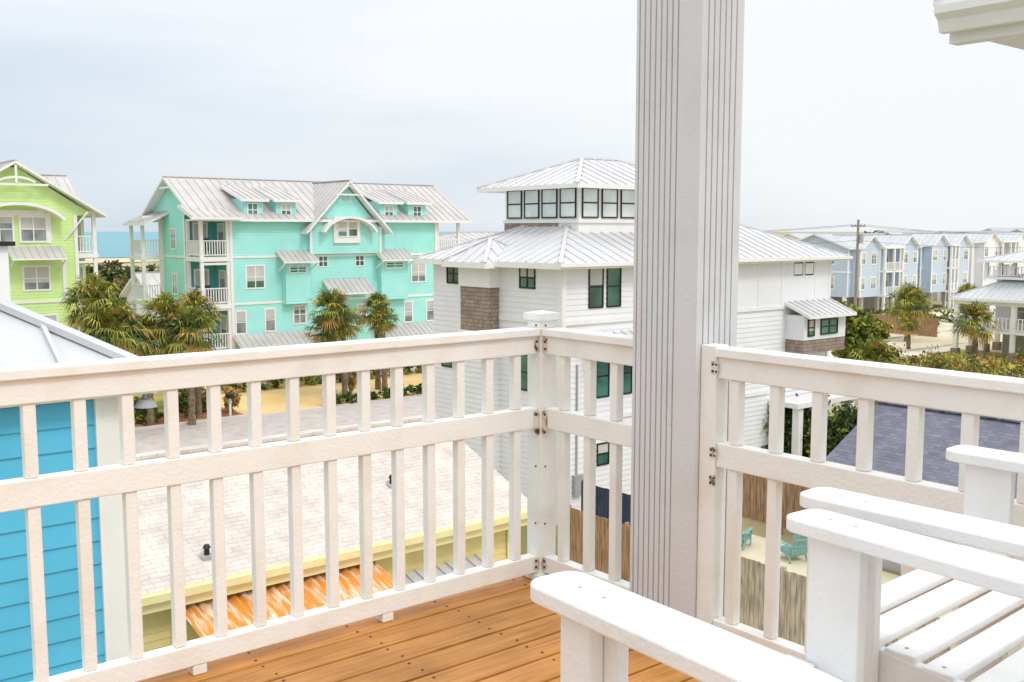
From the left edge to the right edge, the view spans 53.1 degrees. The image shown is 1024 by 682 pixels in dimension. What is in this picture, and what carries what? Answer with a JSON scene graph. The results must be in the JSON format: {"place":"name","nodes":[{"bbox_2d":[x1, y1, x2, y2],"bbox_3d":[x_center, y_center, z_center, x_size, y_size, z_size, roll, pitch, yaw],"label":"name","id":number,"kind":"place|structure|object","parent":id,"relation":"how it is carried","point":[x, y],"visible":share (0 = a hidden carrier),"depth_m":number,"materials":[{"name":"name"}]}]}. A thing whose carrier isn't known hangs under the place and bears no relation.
{"place":"outdoors","nodes":[
{"label":"outdoors","id":0,"kind":"place"},
{"bbox_2d":[0,395,143,681],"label":"walls","id":1,"kind":"structure","parent":0,"point":[55,455],"depth_m":7.87,"materials":[{"name":"blue wood"}]},
{"bbox_2d":[0,298,157,407],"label":"roof","id":2,"kind":"structure","parent":1,"relation":"on","point":[28,337],"depth_m":7.99,"materials":[{"name":"metal"}]},
{"bbox_2d":[0,241,14,301],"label":"chimney","id":3,"kind":"object","parent":2,"relation":"on","point":[4,279],"visible":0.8,"depth_m":8.97,"materials":[{"name":"white paint"}]},
{"bbox_2d":[134,394,156,408],"bbox_3d":[-2.894,0.450,8.083,0.180,0.140,0.176,-5,8,-39],"label":"eave lamp","id":4,"kind":"object","parent":1,"relation":"attached to","point":[144,402],"visible":0.86,"depth_m":8.04,"materials":[{"name":"white metal"}]},
{"bbox_2d":[134,394,180,426],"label":"lawn","id":5,"kind":"structure","parent":0,"point":[158,400],"depth_m":59.98,"materials":[{"name":"plant"}]},
{"bbox_2d":[54,272,127,338],"bbox_3d":[-20.616,0.509,50.923,3.684,8.113,4.159,-3,7,-28],"label":"palm tree","id":6,"kind":"object","parent":5,"relation":"on","point":[91,295],"visible":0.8,"depth_m":50.18,"materials":[{"name":"green plant"}]},
{"bbox_2d":[63,291,128,335],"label":"palm tree","id":7,"kind":"object","parent":5,"relation":"on","point":[65,317],"visible":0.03,"depth_m":52.65,"materials":[{"name":"green plant"}]},
{"bbox_2d":[134,388,206,424],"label":"garden bushes","id":8,"kind":"object","parent":5,"relation":"on","point":[140,415],"visible":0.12,"depth_m":55.19,"materials":[{"name":"green plant"}]},
{"bbox_2d":[135,408,242,425],"bbox_3d":[-17.554,4.103,55.220,5.400,0.001,3.300,-5,8,-39],"label":"mulch bed","id":9,"kind":"object","parent":5,"relation":"on","point":[184,418],"visible":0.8,"depth_m":55.10,"materials":[{"name":"brown soil"}]},
{"bbox_2d":[124,313,176,425],"bbox_3d":[-18.679,1.462,52.482,3.791,5.886,3.914,-4,7,-31],"label":"palm tree","id":10,"kind":"object","parent":9,"relation":"on","point":[150,411],"visible":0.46,"depth_m":52.16,"materials":[{"name":"green plant"}]},
{"bbox_2d":[132,288,191,354],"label":"palm tree","id":11,"kind":"object","parent":9,"relation":"on","point":[165,305],"visible":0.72,"depth_m":52.44,"materials":[{"name":"green plant"}]},
{"bbox_2d":[177,285,222,417],"bbox_3d":[-16.932,0.500,54.919,3.187,7.276,3.268,-5,8,-38],"label":"palm tree","id":12,"kind":"object","parent":9,"relation":"on","point":[195,298],"visible":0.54,"depth_m":54.54,"materials":[{"name":"green plant"}]},
{"bbox_2d":[201,384,241,412],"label":"ornamental grass","id":13,"kind":"object","parent":9,"relation":"on","point":[235,400],"depth_m":56.41,"materials":[{"name":"beige plant"}]},
{"bbox_2d":[225,392,233,415],"bbox_3d":[-15.228,3.454,55.301,0.240,1.320,0.560,-5,8,-39],"label":"mailbox","id":14,"kind":"object","parent":9,"relation":"on","point":[230,396],"visible":0.94,"depth_m":55.23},
{"bbox_2d":[135,396,421,453],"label":"road","id":15,"kind":"structure","parent":0,"point":[150,440],"depth_m":52.91,"materials":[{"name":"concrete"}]},
{"bbox_2d":[79,296,156,356],"bbox_3d":[-19.288,1.163,50.465,4.083,6.911,4.169,-2,6,-19],"label":"palm tree","id":16,"kind":"object","parent":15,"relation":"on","point":[118,313],"visible":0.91,"depth_m":49.67,"materials":[{"name":"green plant"}]},
{"bbox_2d":[154,304,227,424],"bbox_3d":[-16.464,1.180,52.582,3.837,6.425,4.112,-6,9,-44],"label":"palm tree","id":17,"kind":"object","parent":15,"relation":"on","point":[190,342],"visible":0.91,"depth_m":52.17,"materials":[{"name":"green plant"}]},
{"bbox_2d":[139,415,420,453],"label":"road marking","id":18,"kind":"object","parent":15,"relation":"on","point":[273,435],"depth_m":50.18,"materials":[{"name":"paint"}]},
{"bbox_2d":[135,330,1002,430],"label":"road kerb","id":19,"kind":"structure","parent":15,"relation":"on","point":[186,422],"depth_m":55.04,"materials":[{"name":"concrete"}]},
{"bbox_2d":[84,232,497,257],"bbox_3d":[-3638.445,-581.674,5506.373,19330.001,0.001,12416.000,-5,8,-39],"label":"sea water","id":20,"kind":"structure","parent":0,"point":[112,244],"depth_m":866.03,"materials":[{"name":"teal liquid"}]},
{"bbox_2d":[221,371,421,414],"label":"driveway","id":21,"kind":"structure","parent":0,"point":[273,400],"depth_m":62.54,"materials":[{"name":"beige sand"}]},
{"bbox_2d":[303,310,347,342],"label":"palm tree","id":22,"kind":"object","parent":21,"relation":"on","point":[322,337],"visible":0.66,"depth_m":59.95,"materials":[{"name":"green plant"}]},
{"bbox_2d":[306,286,357,381],"bbox_3d":[-10.550,0.129,60.506,3.460,6.820,3.348,2,6,19],"label":"palm tree","id":23,"kind":"object","parent":21,"relation":"on","point":[333,299],"visible":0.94,"depth_m":59.68,"materials":[{"name":"green plant"}]},
{"bbox_2d":[322,300,364,398],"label":"palm tree","id":24,"kind":"object","parent":21,"relation":"on","point":[349,332],"visible":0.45,"depth_m":60.75,"materials":[{"name":"green plant"}]},
{"bbox_2d":[338,372,356,393],"bbox_3d":[-9.935,1.750,62.702,2.455,3.154,2.206,0,6,0],"label":"shrub","id":25,"kind":"object","parent":21,"relation":"on","point":[352,380],"visible":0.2,"depth_m":62.65,"materials":[{"name":"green plant"}]},
{"bbox_2d":[357,291,394,389],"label":"palm tree","id":26,"kind":"object","parent":21,"relation":"on","point":[377,298],"visible":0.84,"depth_m":64.17,"materials":[{"name":"green plant"}]},
{"bbox_2d":[363,304,402,390],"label":"palm tree","id":27,"kind":"object","parent":21,"relation":"on","point":[384,328],"visible":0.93,"depth_m":63.84,"materials":[{"name":"green plant"}]},
{"bbox_2d":[137,576,700,681],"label":"wooden deck","id":28,"kind":"structure","parent":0,"point":[509,630],"depth_m":3.68,"materials":[{"name":"brown wood"}]},
{"bbox_2d":[0,310,1023,681],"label":"deck railing","id":29,"kind":"object","parent":28,"relation":"on","point":[542,340],"visible":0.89,"depth_m":3.58,"materials":[{"name":"white paint"}]},
{"bbox_2d":[630,0,744,617],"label":"porch column","id":30,"kind":"object","parent":28,"relation":"on","point":[689,83],"visible":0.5,"depth_m":3.69,"materials":[{"name":"paint"}]},
{"bbox_2d":[530,509,1023,681],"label":"adirondack chair","id":31,"kind":"object","parent":28,"relation":"on","point":[605,625],"visible":1,"depth_m":1.61,"materials":[{"name":"white wood"}]},
{"bbox_2d":[800,445,1023,681],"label":"adirondack chair","id":32,"kind":"object","parent":28,"relation":"on","point":[982,628],"visible":0.6,"depth_m":2.17,"materials":[{"name":"white wood"}]},
{"bbox_2d":[0,0,1023,231],"label":"sky","id":33,"kind":"structure","parent":0,"point":[864,111],"materials":[{"name":"white"}]},
{"bbox_2d":[85,232,1007,657],"bbox_3d":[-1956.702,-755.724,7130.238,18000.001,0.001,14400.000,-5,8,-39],"label":"ground","id":34,"kind":"structure","parent":0,"point":[761,526],"depth_m":35.09,"materials":[{"name":"beige sand"}]},
{"bbox_2d":[0,167,90,330],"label":"walls","id":35,"kind":"structure","parent":34,"relation":"on","point":[66,208],"depth_m":58.01,"materials":[{"name":"green wood"}]},
{"bbox_2d":[0,215,84,321],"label":"windows","id":36,"kind":"structure","parent":35,"relation":"attached to","point":[33,229],"depth_m":57.58,"materials":[{"name":"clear glass"}]},
{"bbox_2d":[0,159,106,270],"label":"roof","id":37,"kind":"structure","parent":35,"relation":"on","point":[60,185],"depth_m":57.52,"materials":[{"name":"metal"}]},
{"bbox_2d":[0,165,98,330],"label":"house trim","id":38,"kind":"structure","parent":34,"relation":"on","point":[94,255],"depth_m":58.17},
{"bbox_2d":[85,258,159,262],"bbox_3d":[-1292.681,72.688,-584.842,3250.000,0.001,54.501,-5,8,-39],"label":"beach sand","id":39,"kind":"structure","parent":34,"relation":"on","point":[101,260],"depth_m":343.11,"materials":[{"name":"beige sand"}]},
{"bbox_2d":[86,259,159,308],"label":"dune scrub","id":40,"kind":"object","parent":34,"relation":"on","point":[119,276],"visible":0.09,"depth_m":169.22,"materials":[{"name":"green plant"}]},
{"bbox_2d":[119,271,161,349],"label":"grey cottage","id":41,"kind":"structure","parent":34,"relation":"on","point":[152,278],"depth_m":84.67,"materials":[{"name":"white"}]},
{"bbox_2d":[131,298,158,316],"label":"windows and porch","id":42,"kind":"structure","parent":41,"relation":"in","point":[131,298],"depth_m":83.53,"materials":[{"name":"white glass"}]},
{"bbox_2d":[154,188,434,385],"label":"walls","id":43,"kind":"structure","parent":34,"relation":"on","point":[289,290],"depth_m":67.04,"materials":[{"name":"teal"}]},
{"bbox_2d":[122,176,470,348],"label":"roof","id":44,"kind":"structure","parent":43,"relation":"on","point":[204,198],"depth_m":67.73,"materials":[{"name":"metal"}]},
{"bbox_2d":[170,203,433,385],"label":"windows","id":45,"kind":"structure","parent":43,"relation":"attached to","point":[254,276],"depth_m":66.12,"materials":[{"name":"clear glass"}]},
{"bbox_2d":[129,184,459,390],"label":"trim and porches","id":46,"kind":"structure","parent":34,"relation":"on","point":[199,247],"depth_m":66.00,"materials":[{"name":"grey"}]},
{"bbox_2d":[221,365,421,391],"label":"foundation shrubs","id":47,"kind":"object","parent":34,"relation":"on","point":[306,380],"visible":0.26,"depth_m":66.31,"materials":[{"name":"green plant"}]},
{"bbox_2d":[142,529,508,651],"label":"walls","id":48,"kind":"structure","parent":34,"relation":"on","point":[157,630],"depth_m":20.13,"materials":[{"name":"yellow paint"}]},
{"bbox_2d":[186,561,392,637],"bbox_3d":[-3.742,6.177,17.985,3.800,3.875,1.500,-5,8,-39],"label":"rusty awning","id":49,"kind":"object","parent":48,"relation":"attached to","point":[199,617],"visible":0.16,"depth_m":17.68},
{"bbox_2d":[136,415,526,614],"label":"roof","id":50,"kind":"structure","parent":48,"relation":"on","point":[154,549],"depth_m":19.46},
{"bbox_2d":[199,474,391,561],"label":"roof vents","id":51,"kind":"object","parent":50,"relation":"on","point":[206,556],"visible":0.48,"depth_m":17.65,"materials":[{"name":"grey metal"}]},
{"bbox_2d":[405,554,481,584],"bbox_3d":[-0.989,6.204,20.242,2.100,3.341,1.533,-5,8,-39],"label":"white awning","id":52,"kind":"object","parent":48,"relation":"attached to","point":[416,575],"visible":0.21,"depth_m":20.49,"materials":[{"name":"metal"}]},
{"bbox_2d":[336,383,421,403],"bbox_3d":[-6.405,3.000,62.483,11.898,0.864,1.281,-5,8,-38],"label":"clipped hedge","id":53,"kind":"object","parent":34,"relation":"on","point":[409,388],"visible":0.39,"depth_m":61.02,"materials":[{"name":"green plant"}]},
{"bbox_2d":[433,188,857,525],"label":"walls","id":54,"kind":"structure","parent":34,"relation":"on","point":[476,299],"depth_m":37.54,"materials":[{"name":"white wood"}]},
{"bbox_2d":[413,157,856,334],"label":"roof","id":55,"kind":"structure","parent":54,"relation":"on","point":[563,247],"depth_m":37.53,"materials":[{"name":"white metal"}]},
{"bbox_2d":[441,188,837,495],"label":"windows","id":56,"kind":"structure","parent":54,"relation":"attached to","point":[568,207],"depth_m":37.04,"materials":[{"name":"clear glass"}]},
{"bbox_2d":[742,473,808,527],"bbox_3d":[9.931,5.460,33.679,0.138,1.950,6.000,-5,8,-39],"label":"brown wooden fence","id":57,"kind":"object","parent":34,"relation":"on","point":[754,503],"visible":0.16,"depth_m":35.26,"materials":[{"name":"brown wood"}]},
{"bbox_2d":[781,482,785,534],"bbox_3d":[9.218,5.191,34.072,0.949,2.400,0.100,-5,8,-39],"label":"timber post","id":58,"kind":"object","parent":34,"relation":"on","point":[783,484],"visible":0.18,"depth_m":33.82,"materials":[{"name":"brown wood"}]},
{"bbox_2d":[785,235,798,239],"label":"walls","id":59,"kind":"structure","parent":34,"relation":"on","point":[790,236],"depth_m":192.08,"materials":[{"name":"white"}]},
{"bbox_2d":[782,233,812,238],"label":"roof","id":60,"kind":"structure","parent":59,"relation":"on","point":[799,235],"depth_m":192.60,"materials":[{"name":"metal"}]},
{"bbox_2d":[798,233,921,314],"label":"blue townhouse row","id":61,"kind":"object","parent":34,"relation":"on","point":[885,266],"visible":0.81,"depth_m":122.85,"materials":[{"name":"wood"}]},
{"bbox_2d":[831,246,918,314],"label":"windows and porch","id":62,"kind":"structure","parent":61,"relation":"in","point":[903,260],"depth_m":122.91,"materials":[{"name":"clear glass"}]},
{"bbox_2d":[829,306,1002,415],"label":"parking lot","id":63,"kind":"structure","parent":34,"relation":"on","point":[943,338],"depth_m":92.18,"materials":[{"name":"beige concrete"}]},
{"bbox_2d":[831,301,884,403],"bbox_3d":[19.369,0.634,59.404,4.249,6.063,4.356,0,6,0],"label":"wax myrtle tree","id":64,"kind":"object","parent":63,"relation":"on","point":[857,329],"visible":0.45,"depth_m":58.82,"materials":[{"name":"green plant"}]},
{"bbox_2d":[851,220,865,305],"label":"utility pole","id":65,"kind":"object","parent":63,"relation":"on","point":[859,238],"visible":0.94,"depth_m":99.58,"materials":[{"name":"brown wood"}]},
{"bbox_2d":[866,226,974,233],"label":"power line","id":66,"kind":"object","parent":65,"relation":"attached to","point":[926,231],"visible":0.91,"depth_m":105.68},
{"bbox_2d":[869,241,978,247],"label":"power line","id":67,"kind":"object","parent":65,"relation":"attached to","point":[925,245],"visible":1,"depth_m":106.38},
{"bbox_2d":[871,225,987,233],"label":"power line","id":68,"kind":"object","parent":65,"relation":"attached to","point":[928,230],"visible":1,"depth_m":104.59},
{"bbox_2d":[845,315,899,360],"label":"wax myrtle tree","id":69,"kind":"object","parent":63,"relation":"on","point":[879,327],"visible":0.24,"depth_m":60.26,"materials":[{"name":"green plant"}]},
{"bbox_2d":[848,335,908,404],"bbox_3d":[19.803,1.884,55.394,3.913,4.424,3.749,-3,7,-29],"label":"palm tree","id":70,"kind":"object","parent":63,"relation":"on","point":[876,350],"visible":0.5,"depth_m":55.01,"materials":[{"name":"green plant"}]},
{"bbox_2d":[865,314,939,336],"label":"brown wooden fence","id":71,"kind":"object","parent":63,"relation":"on","point":[929,327],"visible":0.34,"depth_m":97.96,"materials":[{"name":"brown wood"}]},
{"bbox_2d":[893,311,920,349],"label":"palm tree","id":72,"kind":"object","parent":63,"relation":"on","point":[908,328],"visible":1,"depth_m":86.29,"materials":[{"name":"green plant"}]},
{"bbox_2d":[882,282,936,341],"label":"palm tree","id":73,"kind":"object","parent":63,"relation":"on","point":[911,293],"visible":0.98,"depth_m":92.01,"materials":[{"name":"green plant"}]},
{"bbox_2d":[871,307,994,325],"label":"street shrubs","id":74,"kind":"object","parent":63,"relation":"on","point":[944,316],"visible":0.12,"depth_m":112.16,"materials":[{"name":"green plant"}]},
{"bbox_2d":[948,308,964,321],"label":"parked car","id":75,"kind":"object","parent":63,"relation":"on","point":[951,318],"visible":0.09,"depth_m":112.13,"materials":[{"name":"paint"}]},
{"bbox_2d":[954,282,977,323],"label":"palm tree","id":76,"kind":"object","parent":63,"relation":"on","point":[965,287],"visible":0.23,"depth_m":101.08,"materials":[{"name":"green plant"}]},
{"bbox_2d":[826,401,1020,582],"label":"slate roof garage","id":77,"kind":"structure","parent":34,"relation":"on","point":[942,431],"depth_m":30.42,"materials":[{"name":"grey stone"}]},
{"bbox_2d":[879,231,973,308],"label":"blue townhouse row","id":78,"kind":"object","parent":34,"relation":"on","point":[944,270],"visible":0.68,"depth_m":132.17,"materials":[{"name":"wood"}]},
{"bbox_2d":[917,244,969,308],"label":"windows and porch","id":79,"kind":"structure","parent":78,"relation":"in","point":[954,253],"depth_m":132.42,"materials":[{"name":"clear glass"}]},
{"bbox_2d":[933,231,1023,300],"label":"white townhouse","id":80,"kind":"structure","parent":34,"relation":"on","point":[992,243],"depth_m":144.06,"materials":[{"name":"white paint"}]},
{"bbox_2d":[969,241,1020,285],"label":"windows and porch","id":81,"kind":"structure","parent":80,"relation":"in","point":[999,250],"depth_m":144.42,"materials":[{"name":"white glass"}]},
{"label":"lawn","id":82,"kind":"structure","parent":34,"relation":"on","visible":0},
{"bbox_2d":[762,393,857,457],"bbox_3d":[14.765,3.983,40.726,12.057,3.614,3.663,2,7,22],"label":"dark green hedge","id":83,"kind":"object","parent":82,"relation":"on","point":[841,425],"visible":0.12,"depth_m":41.12,"materials":[{"name":"green plant"}]},
{"bbox_2d":[885,343,1023,377],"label":"yellow green shrubs","id":84,"kind":"object","parent":82,"relation":"on","point":[997,367],"visible":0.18,"depth_m":58.51,"materials":[{"name":"green plant"}]},
{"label":"walls","id":85,"kind":"object","parent":34,"relation":"on","visible":0},
{"bbox_2d":[981,228,1023,231],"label":"roof","id":86,"kind":"structure","parent":85,"relation":"on","point":[1003,229],"depth_m":208.88,"materials":[{"name":"metal"}]},
{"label":"walls","id":87,"kind":"object","parent":34,"relation":"on","visible":0},
{"bbox_2d":[875,230,924,232],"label":"roof","id":88,"kind":"structure","parent":87,"relation":"on","point":[900,231],"depth_m":210.12,"materials":[{"name":"metal"}]},
{"bbox_2d":[741,532,951,624],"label":"patio paving","id":89,"kind":"structure","parent":0,"point":[756,550],"depth_m":31.41,"materials":[{"name":"beige concrete"}]},
{"bbox_2d":[570,504,629,581],"bbox_3d":[3.215,6.016,28.497,0.138,1.950,5.000,-5,8,-39],"label":"brown wooden fence","id":90,"kind":"object","parent":89,"relation":"on","point":[601,541],"visible":0.22,"depth_m":29.24,"materials":[{"name":"brown wood"}]},
{"bbox_2d":[581,480,630,523],"bbox_3d":[3.658,5.661,30.866,0.138,2.150,4.500,-5,8,-39],"label":"navy fence","id":91,"kind":"object","parent":89,"relation":"on","point":[602,502],"visible":0.08,"depth_m":31.65,"materials":[{"name":"blue wood"}]},
{"bbox_2d":[741,523,753,549],"bbox_3d":[7.167,6.043,32.544,0.778,1.050,0.912,4,7,31],"label":"teal patio chair","id":92,"kind":"object","parent":89,"relation":"on","point":[746,536],"visible":0.27,"depth_m":32.40,"materials":[{"name":"teal plastic"}]},
{"bbox_2d":[781,534,807,563],"bbox_3d":[8.616,6.187,31.202,0.778,1.050,0.912,-2,6,-15],"label":"teal patio chair","id":93,"kind":"object","parent":89,"relation":"on","point":[796,549],"visible":0.73,"depth_m":30.94,"materials":[{"name":"teal plastic"}]},
{"bbox_2d":[739,556,1007,663],"bbox_3d":[7.561,6.550,23.762,0.137,1.900,8.000,-5,8,-39],"label":"wooden fence","id":94,"kind":"object","parent":89,"relation":"on","point":[792,604],"visible":0.11,"depth_m":24.87,"materials":[{"name":"beige wood"}]},
{"bbox_2d":[891,297,925,326],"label":"palm tree","id":95,"kind":"object","parent":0,"point":[904,306],"visible":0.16,"depth_m":94.95,"materials":[{"name":"green plant"}]},
{"bbox_2d":[917,295,934,316],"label":"palm tree","id":96,"kind":"object","parent":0,"point":[929,305],"visible":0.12,"depth_m":99.86,"materials":[{"name":"green plant"}]},
{"bbox_2d":[905,349,1023,376],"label":"lawn","id":97,"kind":"structure","parent":0,"point":[970,356],"depth_m":81.86,"materials":[{"name":"plant"}]},
{"bbox_2d":[899,351,1023,373],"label":"garden bushes","id":98,"kind":"object","parent":97,"relation":"on","point":[1020,365],"visible":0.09,"depth_m":73.31,"materials":[{"name":"green plant"}]},
{"bbox_2d":[949,300,1004,361],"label":"palm tree","id":99,"kind":"object","parent":97,"relation":"on","point":[975,311],"visible":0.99,"depth_m":76.26,"materials":[{"name":"green plant"}]},
{"bbox_2d":[948,251,1023,361],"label":"white pavilion","id":100,"kind":"structure","parent":97,"relation":"on","point":[1004,294],"depth_m":80.66,"materials":[{"name":"white wood"}]},
{"bbox_2d":[933,0,1023,49],"bbox_3d":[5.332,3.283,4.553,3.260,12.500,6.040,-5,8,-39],"label":"roof eave","id":101,"kind":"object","parent":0,"point":[966,22],"depth_m":5.21,"materials":[{"name":"white wood"}]},
{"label":"walls","id":102,"kind":"object","parent":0,"visible":0},
{"bbox_2d":[439,232,496,248],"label":"roof","id":103,"kind":"structure","parent":102,"relation":"on","point":[466,236],"depth_m":92.26,"materials":[{"name":"metal"}]}
]}

